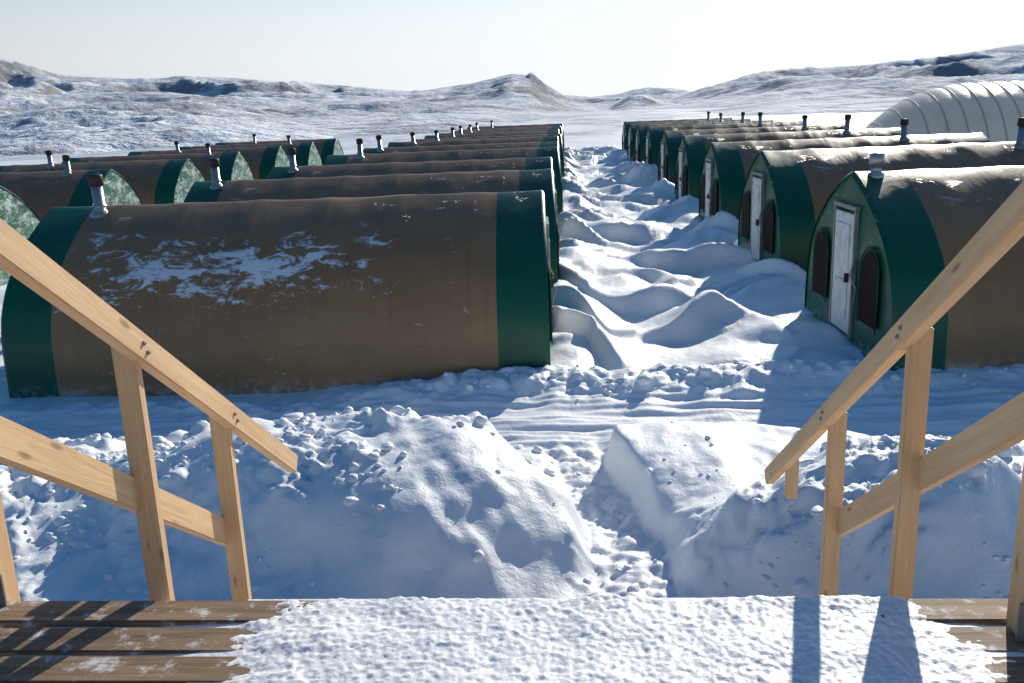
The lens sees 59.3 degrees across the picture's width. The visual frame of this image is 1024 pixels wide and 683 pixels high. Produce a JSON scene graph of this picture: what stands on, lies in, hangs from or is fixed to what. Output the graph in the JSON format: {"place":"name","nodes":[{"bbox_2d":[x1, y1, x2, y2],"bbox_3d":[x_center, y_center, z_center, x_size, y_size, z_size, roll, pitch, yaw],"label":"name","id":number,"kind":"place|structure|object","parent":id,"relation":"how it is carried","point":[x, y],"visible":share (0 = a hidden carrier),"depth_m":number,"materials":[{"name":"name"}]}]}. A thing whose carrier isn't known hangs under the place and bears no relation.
{"place":"outdoors","nodes":[
{"label":"outdoors","id":0,"kind":"place"},
{"bbox_2d":[0,107,1023,600],"bbox_3d":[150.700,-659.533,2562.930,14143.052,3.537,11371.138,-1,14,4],"label":"snow ground","id":1,"kind":"structure","parent":0,"point":[654,277],"depth_m":9.51,"materials":[{"name":"white snow"}]},
{"bbox_2d":[0,186,40,285],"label":"arched canvas tent","id":2,"kind":"object","parent":1,"relation":"on","point":[19,215],"visible":0.41,"depth_m":26.11,"materials":[{"name":"fabric"}]},
{"bbox_2d":[0,155,142,219],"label":"arched canvas tent","id":3,"kind":"object","parent":1,"relation":"on","point":[41,194],"visible":0.41,"depth_m":31.16,"materials":[{"name":"fabric"}]},
{"bbox_2d":[0,150,205,204],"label":"arched canvas tent","id":4,"kind":"object","parent":1,"relation":"on","point":[160,181],"visible":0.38,"depth_m":37.63,"materials":[{"name":"fabric"}]},
{"bbox_2d":[61,143,254,180],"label":"arched canvas tent","id":5,"kind":"object","parent":1,"relation":"on","point":[233,166],"visible":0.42,"depth_m":44.48,"materials":[{"name":"fabric"}]},
{"bbox_2d":[127,141,289,179],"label":"arched canvas tent","id":6,"kind":"object","parent":1,"relation":"on","point":[262,162],"visible":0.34,"depth_m":50.79,"materials":[{"name":"fabric"}]},
{"bbox_2d":[179,135,322,165],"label":"arched canvas tent","id":7,"kind":"object","parent":1,"relation":"on","point":[307,153],"visible":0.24,"depth_m":57.44,"materials":[{"name":"fabric"}]},
{"bbox_2d":[1,174,555,397],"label":"arched canvas tent","id":8,"kind":"object","parent":1,"relation":"on","point":[267,296],"visible":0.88,"depth_m":14.38,"materials":[{"name":"brown fabric"}]},
{"bbox_2d":[215,134,343,164],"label":"arched canvas tent","id":9,"kind":"object","parent":1,"relation":"on","point":[326,147],"visible":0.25,"depth_m":63.94,"materials":[{"name":"fabric"}]},
{"bbox_2d":[183,158,560,282],"bbox_3d":[-3.237,-2.718,22.149,8.933,3.821,4.451,-2,14,2],"label":"arched canvas tent","id":10,"kind":"object","parent":1,"relation":"on","point":[216,188],"visible":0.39,"depth_m":21.32,"materials":[{"name":"brown fabric"}]},
{"bbox_2d":[268,148,558,219],"bbox_3d":[-2.985,-4.285,28.359,8.933,3.838,4.446,-2,14,2],"label":"arched canvas tent","id":11,"kind":"object","parent":1,"relation":"on","point":[293,170],"visible":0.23,"depth_m":27.66,"materials":[{"name":"brown fabric"}]},
{"bbox_2d":[325,138,562,213],"bbox_3d":[-2.482,-5.923,34.412,8.933,3.855,4.446,-2,14,1],"label":"arched canvas tent","id":12,"kind":"object","parent":1,"relation":"on","point":[359,157],"visible":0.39,"depth_m":33.65,"materials":[{"name":"brown fabric"}]},
{"bbox_2d":[363,135,562,185],"bbox_3d":[-2.160,-7.495,40.583,8.933,3.828,4.451,-2,14,3],"label":"arched canvas tent","id":13,"kind":"object","parent":1,"relation":"on","point":[379,149],"visible":0.19,"depth_m":39.97,"materials":[{"name":"brown fabric"}]},
{"bbox_2d":[388,132,561,172],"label":"arched canvas tent","id":14,"kind":"object","parent":1,"relation":"on","point":[412,142],"visible":0.2,"depth_m":45.99,"materials":[{"name":"brown fabric"}]},
{"bbox_2d":[247,598,703,600],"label":"wooden stairs","id":15,"kind":"structure","parent":1,"relation":"on","point":[462,598],"depth_m":3.20,"materials":[{"name":"brown wood"}]},
{"bbox_2d":[415,130,563,176],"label":"arched canvas tent","id":16,"kind":"object","parent":1,"relation":"on","point":[524,136],"visible":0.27,"depth_m":52.26,"materials":[{"name":"brown fabric"}]},
{"bbox_2d":[424,127,558,138],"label":"arched canvas tent","id":17,"kind":"object","parent":1,"relation":"on","point":[452,135],"visible":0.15,"depth_m":58.30,"materials":[{"name":"brown fabric"}]},
{"bbox_2d":[438,126,558,134],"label":"arched canvas tent","id":18,"kind":"object","parent":1,"relation":"on","point":[460,129],"visible":0.17,"depth_m":64.31,"materials":[{"name":"brown fabric"}]},
{"bbox_2d":[454,124,563,153],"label":"arched canvas tent","id":19,"kind":"object","parent":1,"relation":"on","point":[559,128],"visible":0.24,"depth_m":70.47,"materials":[{"name":"brown fabric"}]},
{"bbox_2d":[458,122,560,130],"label":"arched canvas tent","id":20,"kind":"object","parent":1,"relation":"on","point":[476,124],"visible":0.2,"depth_m":76.54,"materials":[{"name":"brown fabric"}]},
{"bbox_2d":[0,594,1023,682],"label":"wooden deck","id":21,"kind":"structure","parent":1,"relation":"on","point":[606,638],"depth_m":2.66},
{"bbox_2d":[0,495,20,606],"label":"deck post","id":22,"kind":"object","parent":21,"relation":"attached to","point":[9,589],"visible":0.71,"depth_m":3.00,"materials":[{"name":"brown wood"}]},
{"bbox_2d":[0,218,297,600],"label":"wooden handrail","id":23,"kind":"object","parent":21,"relation":"attached to","point":[146,499],"visible":1,"depth_m":2.88,"materials":[{"name":"beige wood"}]},
{"bbox_2d":[764,181,1023,598],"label":"wooden handrail","id":24,"kind":"object","parent":21,"relation":"attached to","point":[997,237],"visible":1,"depth_m":2.99,"materials":[{"name":"beige wood"}]},
{"bbox_2d":[1005,463,1023,640],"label":"deck post","id":25,"kind":"object","parent":21,"relation":"attached to","point":[1015,616],"visible":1,"depth_m":2.59,"materials":[{"name":"brown wood"}]},
{"bbox_2d":[467,120,564,145],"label":"arched canvas tent","id":26,"kind":"object","parent":1,"relation":"on","point":[512,126],"visible":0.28,"depth_m":82.34,"materials":[{"name":"brown fabric"}]},
{"bbox_2d":[622,111,732,149],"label":"arched canvas tent","id":27,"kind":"object","parent":1,"relation":"on","point":[625,133],"visible":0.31,"depth_m":72.59,"materials":[{"name":"green fabric"}]},
{"bbox_2d":[627,113,750,160],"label":"arched canvas tent","id":28,"kind":"object","parent":1,"relation":"on","point":[631,139],"visible":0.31,"depth_m":65.35,"materials":[{"name":"green fabric"}]},
{"bbox_2d":[635,112,774,162],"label":"arched canvas tent","id":29,"kind":"object","parent":1,"relation":"on","point":[641,131],"visible":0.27,"depth_m":58.05,"materials":[{"name":"green fabric"}]},
{"bbox_2d":[644,112,802,166],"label":"arched canvas tent","id":30,"kind":"object","parent":1,"relation":"on","point":[652,143],"visible":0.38,"depth_m":50.70,"materials":[{"name":"green fabric"}]},
{"bbox_2d":[658,115,844,183],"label":"arched canvas tent","id":31,"kind":"object","parent":1,"relation":"on","point":[668,148],"visible":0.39,"depth_m":43.46,"materials":[{"name":"green fabric"}]},
{"bbox_2d":[661,148,662,163],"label":"door panel upper","id":32,"kind":"structure","parent":31,"relation":"in","point":[661,148],"depth_m":44.42,"materials":[{"name":"white paint"}]},
{"bbox_2d":[675,114,900,199],"bbox_3d":[11.281,-7.248,36.933,8.935,3.880,4.446,-1,14,3],"label":"arched canvas tent","id":33,"kind":"object","parent":1,"relation":"on","point":[692,151],"visible":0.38,"depth_m":36.17,"materials":[{"name":"green fabric"}]},
{"bbox_2d":[679,151,681,197],"bbox_3d":[6.997,-6.815,37.253,0.050,2.020,0.920,-1,14,3],"label":"door","id":34,"kind":"structure","parent":33,"relation":"in","point":[680,153],"depth_m":37.03,"materials":[{"name":"white paint"}]},
{"bbox_2d":[679,156,681,174],"bbox_3d":[6.945,-7.249,37.143,0.020,0.750,0.620,-1,14,3],"label":"door panel upper","id":35,"kind":"structure","parent":33,"relation":"in","point":[680,158],"depth_m":37.04,"materials":[{"name":"white paint"}]},
{"bbox_2d":[699,119,990,219],"bbox_3d":[10.841,-5.327,29.696,8.935,3.807,4.451,-1,14,3],"label":"arched canvas tent","id":36,"kind":"object","parent":1,"relation":"on","point":[726,166],"visible":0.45,"depth_m":28.90,"materials":[{"name":"green fabric"}]},
{"bbox_2d":[705,197,708,216],"bbox_3d":[6.537,-4.490,30.113,0.020,0.650,0.620,-1,14,3],"label":"door panel","id":37,"kind":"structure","parent":36,"relation":"in","point":[707,200],"depth_m":30.04,"materials":[{"name":"white paint"}]},
{"bbox_2d":[705,162,710,217],"bbox_3d":[6.555,-4.927,30.000,0.050,2.020,0.920,-1,14,3],"label":"door","id":38,"kind":"structure","parent":36,"relation":"in","point":[708,164],"depth_m":29.95,"materials":[{"name":"white paint"}]},
{"bbox_2d":[706,168,709,191],"bbox_3d":[6.503,-5.361,29.890,0.020,0.750,0.620,-1,14,3],"label":"door panel upper","id":39,"kind":"structure","parent":36,"relation":"in","point":[707,170],"depth_m":29.84,"materials":[{"name":"white paint"}]},
{"bbox_2d":[738,117,1023,271],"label":"arched canvas tent","id":40,"kind":"object","parent":1,"relation":"on","point":[786,194],"visible":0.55,"depth_m":21.46,"materials":[{"name":"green fabric"}]},
{"bbox_2d":[751,222,758,250],"bbox_3d":[6.143,-2.655,22.760,0.020,0.650,0.620,-2,14,2],"label":"door panel","id":41,"kind":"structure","parent":40,"relation":"in","point":[754,244],"depth_m":22.73,"materials":[{"name":"white paint"}]},
{"bbox_2d":[751,177,760,260],"bbox_3d":[6.161,-3.092,22.647,0.050,2.020,0.920,-2,14,2],"label":"door","id":42,"kind":"structure","parent":40,"relation":"in","point":[756,181],"depth_m":22.58,"materials":[{"name":"white paint"}]},
{"bbox_2d":[752,185,759,216],"bbox_3d":[6.110,-3.526,22.536,0.020,0.750,0.620,-2,14,2],"label":"door panel upper","id":43,"kind":"structure","parent":40,"relation":"in","point":[756,189],"depth_m":22.48,"materials":[{"name":"white paint"}]},
{"bbox_2d":[804,153,1023,370],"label":"arched canvas tent","id":44,"kind":"object","parent":1,"relation":"on","point":[885,248],"visible":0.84,"depth_m":13.97,"materials":[{"name":"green fabric"}]},
{"bbox_2d":[833,275,846,318],"bbox_3d":[5.649,-0.769,15.509,0.020,0.650,0.620,-2,14,2],"label":"door panel","id":45,"kind":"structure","parent":44,"relation":"in","point":[840,288],"depth_m":15.47,"materials":[{"name":"white paint"}]},
{"bbox_2d":[830,209,853,333],"bbox_3d":[5.668,-1.205,15.396,0.050,2.020,0.920,-2,14,2],"label":"door","id":46,"kind":"structure","parent":44,"relation":"in","point":[843,216],"depth_m":15.33,"materials":[{"name":"white paint"}]},
{"bbox_2d":[835,221,849,269],"bbox_3d":[5.616,-1.640,15.285,0.020,0.750,0.620,-2,14,2],"label":"door panel upper","id":47,"kind":"structure","parent":44,"relation":"in","point":[843,229],"depth_m":15.25,"materials":[{"name":"white paint"}]},
{"bbox_2d":[865,80,1023,142],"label":"ribbed membrane hut","id":48,"kind":"object","parent":1,"relation":"on","point":[992,111],"visible":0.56,"depth_m":42.09,"materials":[{"name":"fabric"}]},
{"bbox_2d":[0,44,1023,155],"bbox_3d":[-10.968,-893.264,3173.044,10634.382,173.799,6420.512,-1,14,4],"label":"hills","id":49,"kind":"structure","parent":0,"point":[42,111],"depth_m":859.81,"materials":[{"name":"white snow"}]},
{"bbox_2d":[0,0,1023,96],"label":"sky","id":50,"kind":"structure","parent":0,"point":[589,48],"materials":[{"name":"white"}]}
]}

